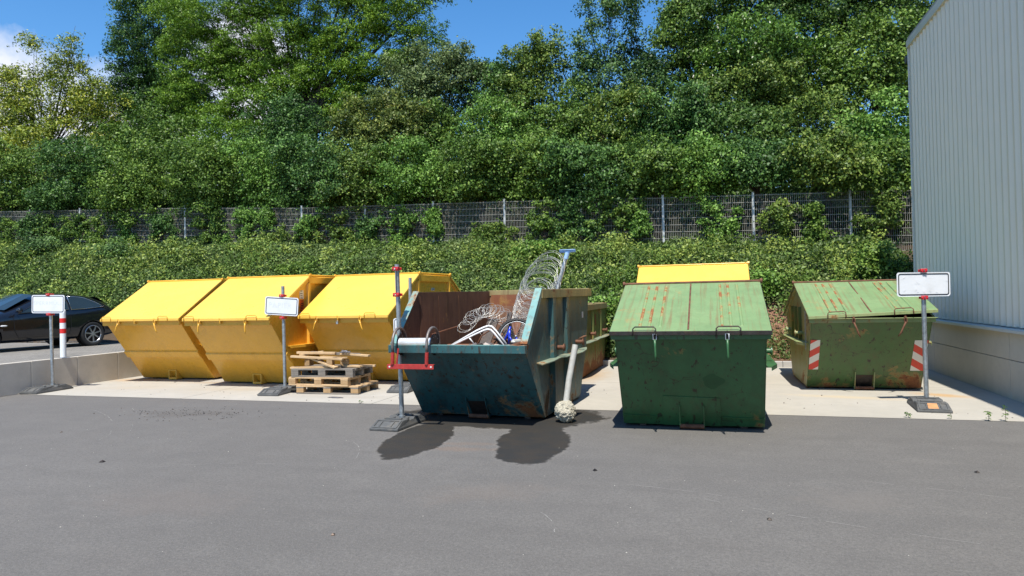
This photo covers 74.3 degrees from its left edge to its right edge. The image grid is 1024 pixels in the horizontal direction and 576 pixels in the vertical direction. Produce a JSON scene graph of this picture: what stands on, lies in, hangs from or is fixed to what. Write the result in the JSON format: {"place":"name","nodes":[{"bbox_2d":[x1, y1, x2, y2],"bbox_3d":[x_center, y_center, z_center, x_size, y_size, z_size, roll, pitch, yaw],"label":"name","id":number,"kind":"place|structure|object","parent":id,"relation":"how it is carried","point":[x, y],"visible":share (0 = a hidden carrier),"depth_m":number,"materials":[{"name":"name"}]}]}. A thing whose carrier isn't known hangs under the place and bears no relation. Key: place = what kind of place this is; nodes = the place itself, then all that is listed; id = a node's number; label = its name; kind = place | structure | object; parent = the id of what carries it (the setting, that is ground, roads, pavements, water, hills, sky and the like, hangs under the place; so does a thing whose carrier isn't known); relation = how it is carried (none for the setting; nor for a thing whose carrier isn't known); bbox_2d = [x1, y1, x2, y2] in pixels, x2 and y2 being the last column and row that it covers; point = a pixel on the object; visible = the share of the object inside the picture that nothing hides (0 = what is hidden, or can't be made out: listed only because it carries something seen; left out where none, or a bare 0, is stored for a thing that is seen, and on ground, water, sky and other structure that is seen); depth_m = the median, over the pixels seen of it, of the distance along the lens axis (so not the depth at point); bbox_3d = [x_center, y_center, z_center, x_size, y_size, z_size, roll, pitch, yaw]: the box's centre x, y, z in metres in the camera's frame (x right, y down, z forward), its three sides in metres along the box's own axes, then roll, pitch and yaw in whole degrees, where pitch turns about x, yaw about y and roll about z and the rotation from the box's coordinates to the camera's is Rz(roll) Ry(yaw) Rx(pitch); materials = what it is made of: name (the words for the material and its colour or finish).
{"place":"outdoors","nodes":[
{"label":"outdoors","id":0,"kind":"place"},
{"bbox_2d":[0,343,124,363],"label":"pavement","id":1,"kind":"structure","parent":0,"point":[14,352],"depth_m":16.70,"materials":[{"name":"grey concrete"}]},
{"bbox_2d":[0,293,112,345],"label":"parked car","id":2,"kind":"object","parent":1,"relation":"on","point":[20,321],"visible":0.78,"depth_m":17.57,"materials":[{"name":"black paint"}]},
{"bbox_2d":[387,326,440,368],"bbox_3d":[-1.235,0.760,8.706,0.640,0.530,0.442,-1,-1,17],"label":"bent metal tube frame","id":3,"kind":"object","parent":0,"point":[403,339],"visible":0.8,"depth_m":8.59,"materials":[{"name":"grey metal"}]},
{"bbox_2d":[1,190,913,360],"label":"embankment","id":4,"kind":"structure","parent":0,"point":[110,337],"depth_m":16.69,"materials":[{"name":"soil"}]},
{"bbox_2d":[0,136,67,238],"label":"bush","id":5,"kind":"object","parent":4,"relation":"on","point":[12,164],"visible":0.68,"depth_m":27.30,"materials":[{"name":"green plant"}]},
{"bbox_2d":[13,231,65,255],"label":"shrub","id":6,"kind":"object","parent":4,"relation":"on","point":[39,243],"visible":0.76,"depth_m":25.29,"materials":[{"name":"green plant"}]},
{"bbox_2d":[0,115,108,186],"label":"bush","id":7,"kind":"object","parent":4,"relation":"on","point":[19,137],"visible":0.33,"depth_m":31.33,"materials":[{"name":"green plant"}]},
{"bbox_2d":[0,29,133,179],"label":"tree","id":8,"kind":"object","parent":4,"relation":"on","point":[74,101],"visible":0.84,"depth_m":33.39,"materials":[{"name":"green plant"}]},
{"bbox_2d":[16,132,138,237],"bbox_3d":[-17.076,-3.803,26.743,4.730,4.752,3.250,-1,-1,17],"label":"bush","id":9,"kind":"object","parent":4,"relation":"on","point":[74,168],"visible":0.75,"depth_m":26.19,"materials":[{"name":"green plant"}]},
{"bbox_2d":[77,235,138,258],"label":"shrub","id":10,"kind":"object","parent":4,"relation":"on","point":[109,247],"visible":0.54,"depth_m":23.96,"materials":[{"name":"green plant"}]},
{"bbox_2d":[78,137,169,239],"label":"bush","id":11,"kind":"object","parent":4,"relation":"on","point":[144,172],"visible":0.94,"depth_m":25.25,"materials":[{"name":"green plant"}]},
{"bbox_2d":[67,101,210,212],"bbox_3d":[-16.127,-5.563,29.973,7.601,5.724,3.949,-1,-1,17],"label":"bush","id":12,"kind":"object","parent":4,"relation":"on","point":[149,132],"visible":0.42,"depth_m":29.68,"materials":[{"name":"green plant"}]},
{"bbox_2d":[86,0,219,143],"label":"tree","id":13,"kind":"object","parent":4,"relation":"on","point":[140,61],"visible":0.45,"depth_m":35.07,"materials":[{"name":"green plant"}]},
{"bbox_2d":[141,133,257,233],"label":"bush","id":14,"kind":"object","parent":4,"relation":"on","point":[195,173],"visible":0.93,"depth_m":24.25,"materials":[{"name":"green plant"}]},
{"bbox_2d":[158,111,272,163],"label":"bush","id":15,"kind":"object","parent":4,"relation":"on","point":[219,123],"visible":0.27,"depth_m":27.90,"materials":[{"name":"green plant"}]},
{"bbox_2d":[208,129,295,234],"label":"bush","id":16,"kind":"object","parent":4,"relation":"on","point":[249,186],"visible":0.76,"depth_m":24.07,"materials":[{"name":"green plant"}]},
{"bbox_2d":[226,85,343,177],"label":"bush","id":17,"kind":"object","parent":4,"relation":"on","point":[285,117],"visible":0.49,"depth_m":27.28,"materials":[{"name":"green plant"}]},
{"bbox_2d":[272,258,319,275],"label":"shrub","id":18,"kind":"object","parent":4,"relation":"on","point":[284,270],"visible":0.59,"depth_m":20.97,"materials":[{"name":"green plant"}]},
{"bbox_2d":[130,0,471,189],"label":"tree","id":19,"kind":"object","parent":4,"relation":"on","point":[219,62],"visible":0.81,"depth_m":30.73,"materials":[{"name":"green plant"}]},
{"bbox_2d":[258,127,358,236],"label":"bush","id":20,"kind":"object","parent":4,"relation":"on","point":[300,176],"visible":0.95,"depth_m":23.21,"materials":[{"name":"green plant"}]},
{"bbox_2d":[309,134,395,219],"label":"bush","id":21,"kind":"object","parent":4,"relation":"on","point":[353,165],"visible":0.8,"depth_m":22.63,"materials":[{"name":"green plant"}]},
{"bbox_2d":[322,80,444,216],"bbox_3d":[-4.864,-5.055,26.294,5.139,5.709,3.417,-1,-1,17],"label":"bush","id":22,"kind":"object","parent":4,"relation":"on","point":[374,127],"visible":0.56,"depth_m":25.62,"materials":[{"name":"green plant"}]},
{"bbox_2d":[362,132,475,238],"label":"bush","id":23,"kind":"object","parent":4,"relation":"on","point":[392,173],"visible":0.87,"depth_m":22.14,"materials":[{"name":"green plant"}]},
{"bbox_2d":[365,34,492,145],"bbox_3d":[-2.846,-6.722,28.244,6.376,7.522,4.022,-1,-1,17],"label":"tree","id":24,"kind":"object","parent":4,"relation":"on","point":[420,81],"visible":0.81,"depth_m":27.45,"materials":[{"name":"green plant"}]},
{"bbox_2d":[401,94,492,223],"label":"bush","id":25,"kind":"object","parent":4,"relation":"on","point":[438,131],"visible":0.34,"depth_m":25.27,"materials":[{"name":"green plant"}]},
{"bbox_2d":[0,153,912,245],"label":"undergrowth","id":26,"kind":"object","parent":4,"relation":"on","point":[838,207],"visible":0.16,"depth_m":21.80,"materials":[{"name":"green plant"}]},
{"bbox_2d":[0,190,912,250],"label":"fence","id":27,"kind":"object","parent":4,"relation":"on","point":[146,231],"visible":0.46,"depth_m":21.34,"materials":[{"name":"grey metal"}]},
{"bbox_2d":[15,213,63,242],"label":"climbing plant","id":28,"kind":"object","parent":27,"relation":"attached to","point":[47,229],"visible":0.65,"depth_m":26.45,"materials":[{"name":"green plant"}]},
{"bbox_2d":[53,213,93,238],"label":"climbing plant","id":29,"kind":"object","parent":27,"relation":"attached to","point":[76,232],"visible":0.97,"depth_m":26.09,"materials":[{"name":"green plant"}]},
{"bbox_2d":[80,217,124,244],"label":"climbing plant","id":30,"kind":"object","parent":27,"relation":"attached to","point":[94,221],"visible":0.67,"depth_m":25.81,"materials":[{"name":"green plant"}]},
{"bbox_2d":[145,211,180,242],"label":"climbing plant","id":31,"kind":"object","parent":27,"relation":"attached to","point":[157,221],"visible":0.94,"depth_m":24.86,"materials":[{"name":"green plant"}]},
{"bbox_2d":[190,210,229,242],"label":"climbing plant","id":32,"kind":"object","parent":27,"relation":"attached to","point":[215,228],"visible":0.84,"depth_m":24.22,"materials":[{"name":"green plant"}]},
{"bbox_2d":[220,205,255,242],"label":"climbing plant","id":33,"kind":"object","parent":27,"relation":"attached to","point":[240,213],"visible":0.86,"depth_m":23.88,"materials":[{"name":"green plant"}]},
{"bbox_2d":[243,204,277,231],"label":"climbing plant","id":34,"kind":"object","parent":27,"relation":"attached to","point":[264,218],"visible":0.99,"depth_m":23.58,"materials":[{"name":"green plant"}]},
{"bbox_2d":[250,222,300,242],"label":"climbing plant","id":35,"kind":"object","parent":27,"relation":"attached to","point":[282,234],"visible":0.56,"depth_m":23.43,"materials":[{"name":"green plant"}]},
{"bbox_2d":[289,213,321,237],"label":"climbing plant","id":36,"kind":"object","parent":27,"relation":"attached to","point":[304,227],"visible":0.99,"depth_m":23.07,"materials":[{"name":"green plant"}]},
{"bbox_2d":[300,210,358,247],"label":"climbing plant","id":37,"kind":"object","parent":27,"relation":"attached to","point":[338,231],"visible":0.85,"depth_m":22.84,"materials":[{"name":"green plant"}]},
{"bbox_2d":[353,209,385,240],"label":"climbing plant","id":38,"kind":"object","parent":27,"relation":"attached to","point":[368,225],"visible":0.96,"depth_m":22.46,"materials":[{"name":"green plant"}]},
{"bbox_2d":[384,205,425,249],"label":"climbing plant","id":39,"kind":"object","parent":27,"relation":"attached to","point":[405,222],"visible":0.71,"depth_m":22.11,"materials":[{"name":"green plant"}]},
{"bbox_2d":[420,205,445,238],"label":"climbing plant","id":40,"kind":"object","parent":27,"relation":"attached to","point":[433,218],"visible":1,"depth_m":21.76,"materials":[{"name":"green plant"}]},
{"bbox_2d":[466,218,519,242],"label":"climbing plant","id":41,"kind":"object","parent":27,"relation":"attached to","point":[489,228],"visible":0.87,"depth_m":21.18,"materials":[{"name":"green plant"}]},
{"bbox_2d":[521,196,572,241],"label":"climbing plant","id":42,"kind":"object","parent":27,"relation":"attached to","point":[539,226],"visible":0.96,"depth_m":20.77,"materials":[{"name":"green plant"}]},
{"bbox_2d":[551,198,603,243],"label":"climbing plant","id":43,"kind":"object","parent":27,"relation":"attached to","point":[569,213],"visible":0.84,"depth_m":20.49,"materials":[{"name":"green plant"}]},
{"bbox_2d":[583,192,646,229],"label":"climbing plant","id":44,"kind":"object","parent":27,"relation":"attached to","point":[629,208],"visible":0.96,"depth_m":20.11,"materials":[{"name":"green plant"}]},
{"bbox_2d":[624,208,653,239],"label":"climbing plant","id":45,"kind":"object","parent":27,"relation":"attached to","point":[639,227],"visible":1,"depth_m":19.88,"materials":[{"name":"green plant"}]},
{"bbox_2d":[695,194,744,243],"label":"climbing plant","id":46,"kind":"object","parent":27,"relation":"attached to","point":[729,225],"visible":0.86,"depth_m":19.29,"materials":[{"name":"green plant"}]},
{"bbox_2d":[751,197,802,243],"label":"climbing plant","id":47,"kind":"object","parent":27,"relation":"attached to","point":[779,213],"visible":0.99,"depth_m":18.80,"materials":[{"name":"green plant"}]},
{"bbox_2d":[798,200,839,244],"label":"climbing plant","id":48,"kind":"object","parent":27,"relation":"attached to","point":[813,210],"visible":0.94,"depth_m":18.52,"materials":[{"name":"green plant"}]},
{"bbox_2d":[848,186,908,240],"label":"climbing plant","id":49,"kind":"object","parent":27,"relation":"attached to","point":[883,211],"visible":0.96,"depth_m":18.10,"materials":[{"name":"green plant"}]},
{"bbox_2d":[0,227,913,358],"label":"ground cover","id":50,"kind":"object","parent":4,"relation":"on","point":[10,270],"visible":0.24,"depth_m":20.73,"materials":[{"name":"green plant"}]},
{"bbox_2d":[3,2,931,199],"bbox_3d":[-5.676,-6.746,31.743,50.802,9.972,5.453,-1,-1,17],"label":"wood","id":51,"kind":"object","parent":4,"relation":"on","point":[661,90],"visible":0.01,"depth_m":28.07,"materials":[{"name":"green plant"}]},
{"bbox_2d":[423,132,524,224],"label":"bush","id":52,"kind":"object","parent":4,"relation":"on","point":[482,163],"visible":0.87,"depth_m":21.35,"materials":[{"name":"green plant"}]},
{"bbox_2d":[450,56,534,176],"bbox_3d":[-0.471,-6.128,27.499,3.860,6.584,3.275,-1,-1,17],"label":"tree","id":53,"kind":"object","parent":4,"relation":"on","point":[494,68],"visible":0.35,"depth_m":26.89,"materials":[{"name":"green plant"}]},
{"bbox_2d":[444,89,544,215],"bbox_3d":[-0.623,-4.760,25.029,4.198,5.225,3.539,-1,-1,17],"label":"bush","id":54,"kind":"object","parent":4,"relation":"on","point":[507,107],"visible":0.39,"depth_m":24.57,"materials":[{"name":"green plant"}]},
{"bbox_2d":[476,126,583,237],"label":"bush","id":55,"kind":"object","parent":4,"relation":"on","point":[527,176],"visible":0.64,"depth_m":21.21,"materials":[{"name":"green plant"}]},
{"bbox_2d":[468,24,596,178],"bbox_3d":[1.069,-6.471,26.149,4.605,7.490,3.939,-2,-1,36],"label":"tree","id":56,"kind":"object","parent":4,"relation":"on","point":[540,52],"visible":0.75,"depth_m":25.86,"materials":[{"name":"green plant"}]},
{"bbox_2d":[503,238,561,261],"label":"shrub","id":57,"kind":"object","parent":4,"relation":"on","point":[522,249],"visible":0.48,"depth_m":19.86,"materials":[{"name":"green plant"}]},
{"bbox_2d":[496,78,604,172],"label":"bush","id":58,"kind":"object","parent":4,"relation":"on","point":[562,130],"visible":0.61,"depth_m":24.13,"materials":[{"name":"green plant"}]},
{"bbox_2d":[533,133,646,236],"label":"bush","id":59,"kind":"object","parent":4,"relation":"on","point":[598,166],"visible":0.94,"depth_m":20.33,"materials":[{"name":"green plant"}]},
{"bbox_2d":[560,0,649,180],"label":"tree","id":60,"kind":"object","parent":4,"relation":"on","point":[593,62],"visible":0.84,"depth_m":24.89,"materials":[{"name":"green plant"}]},
{"bbox_2d":[568,77,669,196],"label":"bush","id":61,"kind":"object","parent":4,"relation":"on","point":[611,128],"visible":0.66,"depth_m":23.31,"materials":[{"name":"green plant"}]},
{"bbox_2d":[588,261,654,296],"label":"shrub","id":62,"kind":"object","parent":4,"relation":"on","point":[633,274],"visible":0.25,"depth_m":17.33,"materials":[{"name":"green plant"}]},
{"bbox_2d":[606,0,678,208],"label":"tree","id":63,"kind":"object","parent":4,"relation":"on","point":[652,64],"visible":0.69,"depth_m":24.70,"materials":[{"name":"green plant"}]},
{"bbox_2d":[596,132,707,238],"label":"bush","id":64,"kind":"object","parent":4,"relation":"on","point":[659,160],"visible":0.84,"depth_m":19.84,"materials":[{"name":"green plant"}]},
{"bbox_2d":[603,73,733,198],"bbox_3d":[5.332,-4.674,23.041,3.485,5.200,3.473,-1,-1,-32],"label":"bush","id":65,"kind":"object","parent":4,"relation":"on","point":[683,112],"visible":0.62,"depth_m":22.53,"materials":[{"name":"green plant"}]},
{"bbox_2d":[645,129,752,228],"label":"bush","id":66,"kind":"object","parent":4,"relation":"on","point":[715,150],"visible":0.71,"depth_m":19.54,"materials":[{"name":"green plant"}]},
{"bbox_2d":[635,0,783,180],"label":"tree","id":67,"kind":"object","parent":4,"relation":"on","point":[679,25],"visible":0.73,"depth_m":26.26,"materials":[{"name":"green plant"}]},
{"bbox_2d":[685,99,796,194],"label":"bush","id":68,"kind":"object","parent":4,"relation":"on","point":[746,113],"visible":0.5,"depth_m":22.01,"materials":[{"name":"green plant"}]},
{"bbox_2d":[663,47,836,200],"bbox_3d":[8.106,-5.394,24.049,5.842,5.626,4.034,-2,-1,39],"label":"bush","id":69,"kind":"object","parent":4,"relation":"on","point":[773,88],"visible":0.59,"depth_m":23.28,"materials":[{"name":"green plant"}]},
{"bbox_2d":[706,133,810,238],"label":"bush","id":70,"kind":"object","parent":4,"relation":"on","point":[758,169],"visible":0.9,"depth_m":19.11,"materials":[{"name":"green plant"}]},
{"bbox_2d":[684,2,842,131],"bbox_3d":[9.140,-6.321,24.048,5.516,7.332,4.170,-1,-1,-5],"label":"tree","id":71,"kind":"object","parent":4,"relation":"on","point":[765,41],"visible":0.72,"depth_m":23.64,"materials":[{"name":"green plant"}]},
{"bbox_2d":[749,262,787,299],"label":"shrub","id":72,"kind":"object","parent":4,"relation":"on","point":[769,283],"visible":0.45,"depth_m":16.45,"materials":[{"name":"green plant"}]},
{"bbox_2d":[753,83,866,202],"bbox_3d":[9.843,-4.285,22.349,3.688,4.687,3.098,-1,-1,17],"label":"bush","id":73,"kind":"object","parent":4,"relation":"on","point":[817,108],"visible":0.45,"depth_m":21.78,"materials":[{"name":"green plant"}]},
{"bbox_2d":[772,121,890,235],"bbox_3d":[8.780,-2.803,18.706,3.060,3.539,2.394,-1,-1,17],"label":"bush","id":74,"kind":"object","parent":4,"relation":"on","point":[829,163],"visible":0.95,"depth_m":18.34,"materials":[{"name":"green plant"}]},
{"bbox_2d":[729,0,935,123],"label":"tree","id":75,"kind":"object","parent":4,"relation":"on","point":[825,12],"visible":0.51,"depth_m":24.77,"materials":[{"name":"green plant"}]},
{"bbox_2d":[794,5,928,127],"bbox_3d":[12.194,-6.091,23.102,3.531,7.081,4.406,-1,-1,-33],"label":"tree","id":76,"kind":"object","parent":4,"relation":"on","point":[884,37],"visible":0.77,"depth_m":22.86,"materials":[{"name":"green plant"}]},
{"bbox_2d":[826,84,910,172],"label":"bush","id":77,"kind":"object","parent":4,"relation":"on","point":[879,124],"visible":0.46,"depth_m":20.62,"materials":[{"name":"green plant"}]},
{"bbox_2d":[832,132,911,240],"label":"bush","id":78,"kind":"object","parent":4,"relation":"on","point":[889,151],"visible":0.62,"depth_m":18.29,"materials":[{"name":"green plant"}]},
{"bbox_2d":[837,239,912,278],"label":"shrub","id":79,"kind":"object","parent":4,"relation":"on","point":[876,257],"visible":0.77,"depth_m":16.14,"materials":[{"name":"green plant"}]},
{"bbox_2d":[0,0,931,193],"label":"sky","id":80,"kind":"structure","parent":0,"point":[490,25],"materials":[{"name":"blue"}]},
{"bbox_2d":[0,394,1023,575],"bbox_3d":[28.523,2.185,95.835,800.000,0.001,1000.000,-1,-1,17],"label":"ground","id":81,"kind":"structure","parent":0,"point":[435,494],"depth_m":5.64,"materials":[{"name":"grey asphalt"}]},
{"bbox_2d":[0,351,142,396],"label":"retaining wall","id":82,"kind":"structure","parent":81,"relation":"on","point":[16,378],"depth_m":13.80,"materials":[{"name":"grey concrete"}]},
{"bbox_2d":[369,264,426,431],"bbox_3d":[-1.491,0.738,8.827,0.400,2.100,0.820,-2,-1,20],"label":"sign post","id":83,"kind":"object","parent":81,"relation":"on","point":[400,421],"visible":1,"depth_m":8.83,"materials":[{"name":"grey metal"}]},
{"bbox_2d":[555,344,577,422],"bbox_3d":[0.704,1.241,8.835,0.292,0.992,0.406,-1,-1,17],"label":"old post","id":84,"kind":"object","parent":81,"relation":"on","point":[565,409],"visible":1,"depth_m":8.76,"materials":[{"name":"concrete"}]},
{"bbox_2d":[609,278,776,429],"bbox_3d":[2.422,0.800,9.070,1.960,1.811,3.303,-1,-1,16],"label":"skip","id":85,"kind":"object","parent":81,"relation":"on","point":[692,354],"visible":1,"depth_m":7.94,"materials":[{"name":"green paint"}]},
{"bbox_2d":[31,366,1023,421],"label":"concrete pavement","id":86,"kind":"structure","parent":0,"point":[964,400],"depth_m":11.01,"materials":[{"name":"beige concrete"}]},
{"bbox_2d":[19,293,72,393],"bbox_3d":[-9.077,1.054,13.145,0.672,1.900,0.845,-1,-1,17],"label":"sign post","id":87,"kind":"object","parent":86,"relation":"on","point":[50,305],"visible":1,"depth_m":13.22,"materials":[{"name":"grey metal"}]},
{"bbox_2d":[100,278,226,378],"bbox_3d":[-7.041,0.897,15.706,2.150,2.185,4.174,-1,-1,15],"label":"skip","id":88,"kind":"object","parent":86,"relation":"on","point":[155,336],"visible":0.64,"depth_m":14.25,"materials":[{"name":"yellow paint"}]},
{"bbox_2d":[182,274,334,383],"bbox_3d":[-4.747,0.833,14.534,2.150,2.185,4.174,-1,-1,17],"label":"skip","id":89,"kind":"object","parent":86,"relation":"on","point":[236,329],"visible":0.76,"depth_m":13.15,"materials":[{"name":"yellow paint"}]},
{"bbox_2d":[257,286,298,395],"bbox_3d":[-4.195,0.925,12.175,0.652,1.920,0.845,-1,-1,17],"label":"sign post","id":90,"kind":"object","parent":86,"relation":"on","point":[283,304],"visible":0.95,"depth_m":12.26,"materials":[{"name":"white metal"}]},
{"bbox_2d":[296,380,378,394],"bbox_3d":[-3.141,1.790,12.211,1.217,0.144,0.800,-1,-1,15],"label":"pallet","id":91,"kind":"object","parent":86,"relation":"on","point":[362,386],"visible":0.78,"depth_m":11.97,"materials":[{"name":"grey wood"}]},
{"bbox_2d":[288,372,370,385],"bbox_3d":[-3.294,1.648,12.257,1.210,0.144,0.800,-1,-1,18],"label":"pallet","id":92,"kind":"object","parent":91,"relation":"on","point":[343,381],"visible":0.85,"depth_m":12.03,"materials":[{"name":"brown wood"}]},
{"bbox_2d":[291,364,372,376],"bbox_3d":[-3.261,1.501,12.290,1.214,0.144,0.800,-1,-1,14],"label":"pallet","id":93,"kind":"object","parent":92,"relation":"on","point":[341,371],"visible":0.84,"depth_m":12.04,"materials":[{"name":"grey wood"}]},
{"bbox_2d":[298,271,460,380],"bbox_3d":[-2.520,0.784,14.571,2.150,2.185,4.174,-1,-1,19],"label":"skip","id":94,"kind":"object","parent":86,"relation":"on","point":[353,313],"visible":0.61,"depth_m":13.12,"materials":[{"name":"yellow paint"}]},
{"bbox_2d":[388,288,590,418],"bbox_3d":[-0.118,0.894,10.140,2.120,1.755,3.605,-2,-1,20],"label":"skip","id":95,"kind":"object","parent":86,"relation":"on","point":[527,379],"visible":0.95,"depth_m":9.15,"materials":[{"name":"teal paint"}]},
{"bbox_2d":[512,250,564,337],"bbox_3d":[0.368,0.234,10.181,0.836,1.610,0.456,-1,-1,-16],"label":"wire coil","id":96,"kind":"object","parent":95,"relation":"in","point":[526,289],"visible":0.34,"depth_m":10.27,"materials":[{"name":"silver metal"}]},
{"bbox_2d":[583,302,608,376],"bbox_3d":[0.854,1.079,14.619,2.121,1.450,4.027,-1,-1,17],"label":"skip","id":97,"kind":"object","parent":86,"relation":"on","point":[597,329],"visible":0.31,"depth_m":14.64,"materials":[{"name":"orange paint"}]},
{"bbox_2d":[637,261,749,282],"bbox_3d":[3.576,0.634,13.231,2.150,2.185,4.174,-1,-1,17],"label":"skip","id":98,"kind":"object","parent":86,"relation":"on","point":[697,272],"visible":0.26,"depth_m":12.30,"materials":[{"name":"yellow paint"}]},
{"bbox_2d":[783,279,937,389],"bbox_3d":[5.947,0.753,11.893,2.000,1.811,3.303,-1,-1,16],"label":"skip","id":99,"kind":"object","parent":86,"relation":"on","point":[861,334],"visible":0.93,"depth_m":10.82,"materials":[{"name":"green paint"}]},
{"bbox_2d":[896,269,952,412],"bbox_3d":[5.634,0.683,9.232,0.618,1.900,0.884,-2,-1,34],"label":"sign post","id":100,"kind":"object","parent":86,"relation":"on","point":[923,284],"visible":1,"depth_m":9.35,"materials":[{"name":"grey metal"}]},
{"bbox_2d":[904,0,1023,402],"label":"industrial hall","id":101,"kind":"structure","parent":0,"point":[964,60],"depth_m":11.08,"materials":[{"name":"metal"}]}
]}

